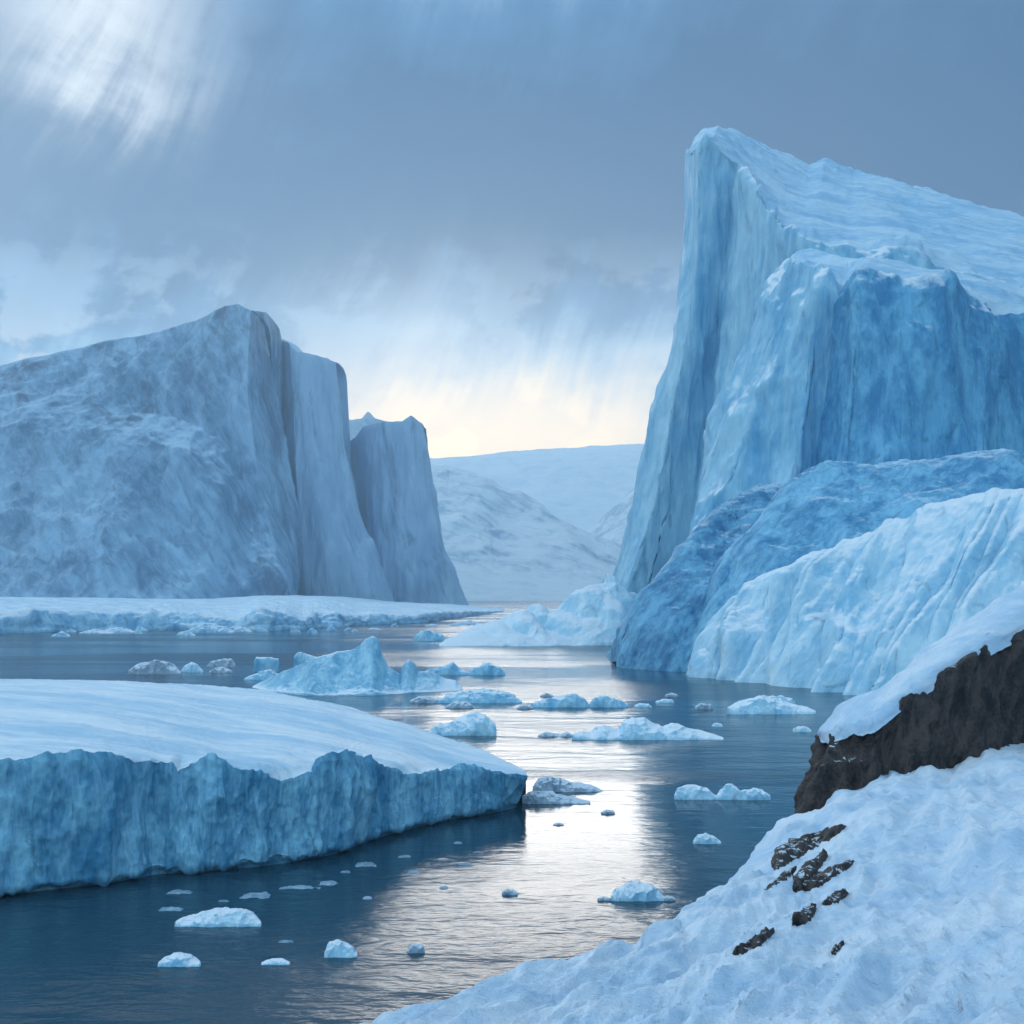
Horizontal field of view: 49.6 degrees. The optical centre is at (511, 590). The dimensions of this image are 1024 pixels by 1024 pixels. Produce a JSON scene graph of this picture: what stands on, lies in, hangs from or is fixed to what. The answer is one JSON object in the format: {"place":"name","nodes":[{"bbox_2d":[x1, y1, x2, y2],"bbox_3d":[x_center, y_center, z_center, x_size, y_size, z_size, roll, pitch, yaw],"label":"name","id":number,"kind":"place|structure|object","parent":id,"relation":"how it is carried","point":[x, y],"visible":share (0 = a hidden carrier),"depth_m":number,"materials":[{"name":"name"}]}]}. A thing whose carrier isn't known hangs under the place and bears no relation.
{"place":"outdoors","nodes":[
{"label":"outdoors","id":0,"kind":"place"},
{"bbox_2d":[0,601,856,1023],"bbox_3d":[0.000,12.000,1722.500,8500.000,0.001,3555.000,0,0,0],"label":"water","id":1,"kind":"structure","parent":0,"point":[86,955],"depth_m":47.89,"materials":[{"name":"blue liquid"}]},
{"bbox_2d":[51,631,70,636],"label":"growler","id":2,"kind":"object","parent":1,"relation":"on","point":[62,634],"visible":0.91,"depth_m":287.45,"materials":[{"name":"ice"}]},
{"bbox_2d":[79,629,113,632],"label":"growler","id":3,"kind":"object","parent":1,"relation":"on","point":[95,631],"visible":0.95,"depth_m":312.27,"materials":[{"name":"blue ice"}]},
{"bbox_2d":[104,627,134,631],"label":"growler","id":4,"kind":"object","parent":1,"relation":"on","point":[118,629],"visible":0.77,"depth_m":318.15,"materials":[{"name":"ice"}]},
{"bbox_2d":[135,628,142,633],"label":"growler","id":5,"kind":"object","parent":1,"relation":"on","point":[137,631],"visible":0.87,"depth_m":306.55,"materials":[{"name":"ice"}]},
{"bbox_2d":[134,626,147,630],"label":"growler","id":6,"kind":"object","parent":1,"relation":"on","point":[141,628],"visible":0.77,"depth_m":328.83,"materials":[{"name":"blue ice"}]},
{"bbox_2d":[0,304,302,598],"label":"ice cliff","id":7,"kind":"structure","parent":1,"relation":"on","point":[155,465],"depth_m":676.95,"materials":[{"name":"blue ice"}]},
{"bbox_2d":[128,660,180,673],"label":"growler","id":8,"kind":"object","parent":1,"relation":"on","point":[157,667],"visible":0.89,"depth_m":159.51,"materials":[{"name":"ice"}]},
{"bbox_2d":[159,907,182,910],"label":"brash ice","id":9,"kind":"structure","parent":1,"relation":"on","point":[171,909],"depth_m":41.64,"materials":[{"name":"blue ice"}]},
{"bbox_2d":[157,952,200,966],"bbox_3d":[-10.624,11.962,35.792,1.375,0.564,0.977,0,0,0],"label":"growler","id":10,"kind":"object","parent":1,"relation":"on","point":[178,959],"visible":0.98,"depth_m":35.47,"materials":[{"name":"blue ice"}]},
{"bbox_2d":[166,889,191,893],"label":"brash ice","id":11,"kind":"structure","parent":1,"relation":"on","point":[178,891],"depth_m":44.03,"materials":[{"name":"blue ice"}]},
{"bbox_2d":[176,630,195,635],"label":"growler","id":12,"kind":"object","parent":1,"relation":"on","point":[186,633],"visible":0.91,"depth_m":295.75,"materials":[{"name":"ice"}]},
{"bbox_2d":[180,662,202,672],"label":"growler","id":13,"kind":"object","parent":1,"relation":"on","point":[191,667],"visible":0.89,"depth_m":162.66,"materials":[{"name":"blue ice"}]},
{"bbox_2d":[188,623,234,632],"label":"growler","id":14,"kind":"object","parent":1,"relation":"on","point":[208,628],"visible":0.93,"depth_m":314.76,"materials":[{"name":"blue ice"}]},
{"bbox_2d":[174,907,261,926],"bbox_3d":[-10.507,11.870,40.327,3.097,0.748,1.698,0,0,0],"label":"ice floe","id":15,"kind":"object","parent":1,"relation":"on","point":[227,917],"visible":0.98,"depth_m":39.77,"materials":[{"name":"ice"}]},
{"bbox_2d":[209,667,231,672],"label":"growler","id":16,"kind":"object","parent":1,"relation":"on","point":[220,670],"visible":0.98,"depth_m":161.78,"materials":[{"name":"white ice"}]},
{"bbox_2d":[206,658,235,666],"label":"growler","id":17,"kind":"object","parent":1,"relation":"on","point":[225,662],"visible":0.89,"depth_m":173.57,"materials":[{"name":"white ice"}]},
{"bbox_2d":[229,625,252,631],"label":"growler","id":18,"kind":"object","parent":1,"relation":"on","point":[239,629],"visible":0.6,"depth_m":321.74,"materials":[{"name":"blue ice"}]},
{"bbox_2d":[0,595,503,633],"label":"ice shelf","id":19,"kind":"object","parent":1,"relation":"on","point":[65,614],"visible":0.95,"depth_m":374.64,"materials":[{"name":"white ice"}]},
{"bbox_2d":[240,892,270,898],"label":"brash ice","id":20,"kind":"structure","parent":1,"relation":"on","point":[262,895],"depth_m":43.47,"materials":[{"name":"blue ice"}]},
{"bbox_2d":[244,669,277,679],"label":"growler","id":21,"kind":"object","parent":1,"relation":"on","point":[264,675],"visible":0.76,"depth_m":148.97,"materials":[{"name":"blue ice"}]},
{"bbox_2d":[256,627,265,631],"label":"growler","id":22,"kind":"object","parent":1,"relation":"on","point":[260,629],"visible":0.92,"depth_m":323.28,"materials":[{"name":"blue ice"}]},
{"bbox_2d":[0,679,527,897],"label":"ice floe","id":23,"kind":"object","parent":1,"relation":"on","point":[104,783],"visible":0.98,"depth_m":49.70,"materials":[{"name":"blue ice"}]},
{"bbox_2d":[253,657,278,671],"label":"iceberg","id":24,"kind":"object","parent":1,"relation":"on","point":[263,663],"visible":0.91,"depth_m":164.25,"materials":[{"name":"blue ice"}]},
{"bbox_2d":[261,958,289,964],"bbox_3d":[-7.577,12.059,35.801,0.932,0.371,0.622,0,0,0],"label":"growler","id":25,"kind":"object","parent":1,"relation":"on","point":[276,961],"visible":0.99,"depth_m":35.61,"materials":[{"name":"blue ice"}]},
{"bbox_2d":[279,940,292,942],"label":"brash ice","id":26,"kind":"structure","parent":1,"relation":"on","point":[286,941],"depth_m":37.82,"materials":[{"name":"blue ice"}]},
{"bbox_2d":[290,627,299,631],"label":"growler","id":27,"kind":"object","parent":1,"relation":"on","point":[294,629],"visible":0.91,"depth_m":319.02,"materials":[{"name":"blue ice"}]},
{"bbox_2d":[279,885,320,888],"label":"brash ice","id":28,"kind":"structure","parent":1,"relation":"on","point":[299,887],"depth_m":44.71,"materials":[{"name":"blue ice"}]},
{"bbox_2d":[294,652,314,665],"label":"iceberg","id":29,"kind":"object","parent":1,"relation":"on","point":[300,658],"visible":0.38,"depth_m":175.67,"materials":[{"name":"blue ice"}]},
{"bbox_2d":[308,628,317,633],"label":"growler","id":30,"kind":"object","parent":1,"relation":"on","point":[312,631],"visible":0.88,"depth_m":309.15,"materials":[{"name":"blue ice"}]},
{"bbox_2d":[320,880,336,884],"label":"brash ice","id":31,"kind":"structure","parent":1,"relation":"on","point":[330,882],"depth_m":45.39,"materials":[{"name":"ice"}]},
{"bbox_2d":[326,625,336,630],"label":"growler","id":32,"kind":"object","parent":1,"relation":"on","point":[331,628],"visible":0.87,"depth_m":329.48,"materials":[{"name":"blue ice"}]},
{"bbox_2d":[281,339,393,600],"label":"ice cliff","id":33,"kind":"structure","parent":1,"relation":"on","point":[340,556],"depth_m":784.32,"materials":[{"name":"blue ice"}]},
{"bbox_2d":[324,939,357,957],"bbox_3d":[-5.602,11.883,36.729,1.096,0.721,1.113,0,0,0],"label":"growler","id":34,"kind":"object","parent":1,"relation":"on","point":[338,948],"visible":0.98,"depth_m":36.39,"materials":[{"name":"ice"}]},
{"bbox_2d":[252,636,462,695],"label":"iceberg","id":35,"kind":"object","parent":1,"relation":"on","point":[363,669],"visible":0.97,"depth_m":130.95,"materials":[{"name":"blue ice"}]},
{"bbox_2d":[355,862,375,866],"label":"brash ice","id":36,"kind":"structure","parent":1,"relation":"on","point":[364,864],"depth_m":48.41,"materials":[{"name":"ice"}]},
{"bbox_2d":[350,415,468,604],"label":"ice cliff","id":37,"kind":"structure","parent":1,"relation":"on","point":[396,495],"depth_m":865.76,"materials":[{"name":"blue ice"}]},
{"bbox_2d":[349,412,386,440],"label":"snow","id":38,"kind":"structure","parent":37,"relation":"on","point":[356,426],"depth_m":1079.01,"materials":[{"name":"white snow"}]},
{"bbox_2d":[408,870,419,872],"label":"brash ice","id":39,"kind":"structure","parent":1,"relation":"on","point":[412,871],"depth_m":47.22,"materials":[{"name":"blue ice"}]},
{"bbox_2d":[407,944,424,952],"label":"growler","id":40,"kind":"object","parent":1,"relation":"on","point":[415,948],"visible":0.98,"depth_m":36.75,"materials":[{"name":"ice"}]},
{"bbox_2d":[410,696,438,702],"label":"ice floe","id":41,"kind":"object","parent":1,"relation":"on","point":[424,699],"visible":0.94,"depth_m":118.35,"materials":[{"name":"ice"}]},
{"bbox_2d":[413,630,445,640],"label":"iceberg","id":42,"kind":"object","parent":1,"relation":"on","point":[427,635],"visible":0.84,"depth_m":264.80,"materials":[{"name":"blue ice"}]},
{"bbox_2d":[427,662,467,674],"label":"ice floe","id":43,"kind":"object","parent":1,"relation":"on","point":[452,668],"visible":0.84,"depth_m":157.83,"materials":[{"name":"blue ice"}]},
{"bbox_2d":[445,701,474,707],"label":"growler","id":44,"kind":"object","parent":1,"relation":"on","point":[462,704],"visible":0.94,"depth_m":113.21,"materials":[{"name":"ice"}]},
{"bbox_2d":[428,711,496,735],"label":"iceberg","id":45,"kind":"object","parent":1,"relation":"on","point":[474,723],"visible":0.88,"depth_m":92.02,"materials":[{"name":"blue ice"}]},
{"bbox_2d":[455,620,481,624],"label":"growler","id":46,"kind":"object","parent":1,"relation":"on","point":[468,622],"visible":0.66,"depth_m":386.72,"materials":[{"name":"ice"}]},
{"bbox_2d":[437,688,521,702],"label":"ice floe","id":47,"kind":"object","parent":1,"relation":"on","point":[483,695],"visible":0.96,"depth_m":118.64,"materials":[{"name":"blue ice"}]},
{"bbox_2d":[466,662,504,674],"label":"ice floe","id":48,"kind":"object","parent":1,"relation":"on","point":[486,668],"visible":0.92,"depth_m":157.83,"materials":[{"name":"blue ice"}]},
{"bbox_2d":[502,888,517,894],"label":"growler","id":49,"kind":"object","parent":1,"relation":"on","point":[507,891],"visible":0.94,"depth_m":43.75,"materials":[{"name":"blue ice"}]},
{"bbox_2d":[517,705,532,708],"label":"growler","id":50,"kind":"object","parent":1,"relation":"on","point":[525,707],"visible":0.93,"depth_m":112.30,"materials":[{"name":"ice"}]},
{"bbox_2d":[439,574,636,645],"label":"iceberg","id":51,"kind":"object","parent":1,"relation":"on","point":[592,615],"visible":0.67,"depth_m":247.33,"materials":[{"name":"ice"}]},
{"bbox_2d":[540,693,553,696],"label":"growler","id":52,"kind":"object","parent":1,"relation":"on","point":[546,695],"visible":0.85,"depth_m":124.86,"materials":[{"name":"ice"}]},
{"bbox_2d":[538,732,571,736],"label":"growler","id":53,"kind":"object","parent":1,"relation":"on","point":[551,734],"visible":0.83,"depth_m":91.07,"materials":[{"name":"blue ice"}]},
{"bbox_2d":[522,791,590,803],"bbox_3d":[2.497,11.843,63.279,3.841,0.971,2.108,0,0,0],"label":"ice floe","id":54,"kind":"object","parent":1,"relation":"on","point":[540,797],"visible":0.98,"depth_m":62.58,"materials":[{"name":"ice"}]},
{"bbox_2d":[553,823,563,825],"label":"growler","id":55,"kind":"object","parent":1,"relation":"on","point":[557,824],"visible":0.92,"depth_m":56.66,"materials":[{"name":"blue ice"}]},
{"bbox_2d":[531,693,588,707],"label":"ice floe","id":56,"kind":"object","parent":1,"relation":"on","point":[572,700],"visible":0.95,"depth_m":114.10,"materials":[{"name":"blue ice"}]},
{"bbox_2d":[532,776,601,791],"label":"ice floe","id":57,"kind":"object","parent":1,"relation":"on","point":[553,784],"visible":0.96,"depth_m":66.32,"materials":[{"name":"blue ice"}]},
{"bbox_2d":[597,896,610,900],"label":"growler","id":58,"kind":"object","parent":1,"relation":"on","point":[602,898],"visible":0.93,"depth_m":42.90,"materials":[{"name":"ice"}]},
{"bbox_2d":[601,810,614,813],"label":"growler","id":59,"kind":"object","parent":1,"relation":"on","point":[608,812],"visible":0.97,"depth_m":59.59,"materials":[{"name":"blue ice"}]},
{"bbox_2d":[589,695,627,707],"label":"ice floe","id":60,"kind":"object","parent":1,"relation":"on","point":[604,701],"visible":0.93,"depth_m":114.00,"materials":[{"name":"ice"}]},
{"bbox_2d":[611,880,663,901],"bbox_3d":[4.850,11.832,43.536,2.049,0.862,1.685,0,0,0],"label":"growler","id":61,"kind":"object","parent":1,"relation":"on","point":[635,890],"visible":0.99,"depth_m":42.99,"materials":[{"name":"blue ice"}]},
{"bbox_2d":[634,703,651,706],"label":"growler","id":62,"kind":"object","parent":1,"relation":"on","point":[642,705],"visible":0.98,"depth_m":113.96,"materials":[{"name":"blue ice"}]},
{"bbox_2d":[572,717,723,739],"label":"ice floe","id":63,"kind":"object","parent":1,"relation":"on","point":[640,728],"visible":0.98,"depth_m":89.58,"materials":[{"name":"ice"}]},
{"bbox_2d":[655,699,673,702],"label":"growler","id":64,"kind":"object","parent":1,"relation":"on","point":[665,701],"visible":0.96,"depth_m":118.69,"materials":[{"name":"blue ice"}]},
{"bbox_2d":[664,895,675,900],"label":"growler","id":65,"kind":"object","parent":1,"relation":"on","point":[668,898],"visible":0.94,"depth_m":42.89,"materials":[{"name":"blue ice"}]},
{"bbox_2d":[665,693,678,696],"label":"growler","id":66,"kind":"object","parent":1,"relation":"on","point":[671,695],"visible":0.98,"depth_m":124.86,"materials":[{"name":"ice"}]},
{"bbox_2d":[674,784,716,799],"bbox_3d":[10.537,11.797,64.403,2.456,1.088,1.799,0,0,0],"label":"growler","id":67,"kind":"object","parent":1,"relation":"on","point":[690,792],"visible":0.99,"depth_m":63.80,"materials":[{"name":"blue ice"}]},
{"bbox_2d":[695,703,712,708],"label":"growler","id":68,"kind":"object","parent":1,"relation":"on","point":[703,706],"visible":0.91,"depth_m":112.30,"materials":[{"name":"ice"}]},
{"bbox_2d":[693,833,720,843],"bbox_3d":[9.236,11.907,52.976,1.335,0.674,1.096,0,0,0],"label":"growler","id":69,"kind":"object","parent":1,"relation":"on","point":[705,838],"visible":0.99,"depth_m":52.61,"materials":[{"name":"blue ice"}]},
{"bbox_2d":[712,723,722,726],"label":"growler","id":70,"kind":"object","parent":1,"relation":"on","point":[717,725],"visible":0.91,"depth_m":97.56,"materials":[{"name":"blue ice"}]},
{"bbox_2d":[716,783,741,799],"bbox_3d":[12.498,11.777,64.239,1.676,1.207,1.492,0,0,0],"label":"growler","id":71,"kind":"object","parent":1,"relation":"on","point":[728,791],"visible":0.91,"depth_m":63.76,"materials":[{"name":"blue ice"}]},
{"bbox_2d":[736,788,770,799],"bbox_3d":[13.842,11.831,64.182,1.965,0.883,1.520,0,0,0],"label":"growler","id":72,"kind":"object","parent":1,"relation":"on","point":[755,794],"visible":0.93,"depth_m":63.63,"materials":[{"name":"blue ice"}]},
{"bbox_2d":[727,695,815,713],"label":"ice floe","id":73,"kind":"object","parent":1,"relation":"on","point":[759,704],"visible":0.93,"depth_m":107.99,"materials":[{"name":"white ice"}]},
{"bbox_2d":[793,726,811,731],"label":"growler","id":74,"kind":"object","parent":1,"relation":"on","point":[801,729],"visible":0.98,"depth_m":94.06,"materials":[{"name":"blue ice"}]},
{"bbox_2d":[605,126,1023,694],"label":"iceberg","id":75,"kind":"object","parent":1,"relation":"on","point":[829,491],"visible":0.9,"depth_m":208.81,"materials":[{"name":"blue ice"}]},
{"bbox_2d":[0,0,1023,457],"label":"sky","id":76,"kind":"structure","parent":0,"point":[473,210],"materials":[{"name":"blue"}]},
{"bbox_2d":[431,464,621,600],"bbox_3d":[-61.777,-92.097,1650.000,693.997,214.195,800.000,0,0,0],"label":"snow mountain","id":77,"kind":"structure","parent":0,"point":[501,543],"depth_m":1488.34,"materials":[{"name":"white snow"}]},
{"bbox_2d":[430,444,643,530],"bbox_3d":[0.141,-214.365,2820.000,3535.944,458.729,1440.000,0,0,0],"label":"mountains","id":78,"kind":"structure","parent":0,"point":[586,488],"depth_m":2781.28,"materials":[{"name":"white snow"}]},
{"bbox_2d":[587,487,634,543],"bbox_3d":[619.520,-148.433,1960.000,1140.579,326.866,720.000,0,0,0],"label":"mountain spur","id":79,"kind":"structure","parent":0,"point":[611,524],"depth_m":1967.74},
{"bbox_2d":[359,743,1023,1023],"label":"snowy shore","id":80,"kind":"structure","parent":0,"point":[924,919],"depth_m":13.65,"materials":[{"name":"white snow"}]},
{"bbox_2d":[732,927,774,955],"bbox_3d":[2.926,4.186,13.190,0.388,0.745,2.924,0,0,17],"label":"rock outcrop","id":81,"kind":"object","parent":80,"relation":"on","point":[755,941],"visible":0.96,"depth_m":12.24,"materials":[{"name":"grey stone"}]},
{"bbox_2d":[764,866,796,889],"bbox_3d":[4.859,5.131,19.827,0.464,0.563,3.960,0,0,22],"label":"rock outcrop","id":82,"kind":"object","parent":80,"relation":"on","point":[784,875],"visible":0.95,"depth_m":20.09,"materials":[{"name":"brown stone"}]},
{"bbox_2d":[792,903,816,926],"bbox_3d":[3.889,4.295,14.681,0.303,0.545,2.430,0,0,17],"label":"rock outcrop","id":83,"kind":"object","parent":80,"relation":"on","point":[804,916],"visible":0.98,"depth_m":13.92,"materials":[{"name":"grey stone"}]},
{"bbox_2d":[771,824,845,869],"bbox_3d":[6.281,5.438,23.360,1.597,0.922,4.288,0,0,14],"label":"rock outcrop","id":84,"kind":"object","parent":80,"relation":"on","point":[791,850],"visible":0.99,"depth_m":23.47,"materials":[{"name":"brown stone"}]},
{"bbox_2d":[792,848,827,892],"bbox_3d":[5.600,5.157,20.660,0.552,0.733,4.544,0,0,18],"label":"rock outcrop","id":85,"kind":"object","parent":80,"relation":"on","point":[808,870],"visible":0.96,"depth_m":19.77,"materials":[{"name":"brown stone"}]},
{"bbox_2d":[803,859,853,890],"bbox_3d":[5.619,4.998,19.640,0.636,0.351,2.377,0,0,36],"label":"rock outcrop","id":86,"kind":"object","parent":80,"relation":"on","point":[818,879],"visible":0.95,"depth_m":19.31,"materials":[{"name":"brown stone"}]},
{"bbox_2d":[822,888,848,905],"bbox_3d":[4.794,4.569,16.518,0.337,0.773,3.507,0,0,20],"label":"rock outcrop","id":87,"kind":"object","parent":80,"relation":"on","point":[836,896],"visible":0.98,"depth_m":16.39,"materials":[{"name":"grey stone"}]},
{"bbox_2d":[831,940,843,954],"bbox_3d":[3.659,3.970,12.462,0.174,0.306,0.917,0,0,16],"label":"rock outcrop","id":88,"kind":"object","parent":80,"relation":"on","point":[836,948],"visible":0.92,"depth_m":12.49,"materials":[{"name":"grey stone"}]},
{"bbox_2d":[793,586,1023,814],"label":"rock outcrop","id":89,"kind":"object","parent":80,"relation":"on","point":[953,697],"visible":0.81,"depth_m":33.45,"materials":[{"name":"brown stone"}]}
]}

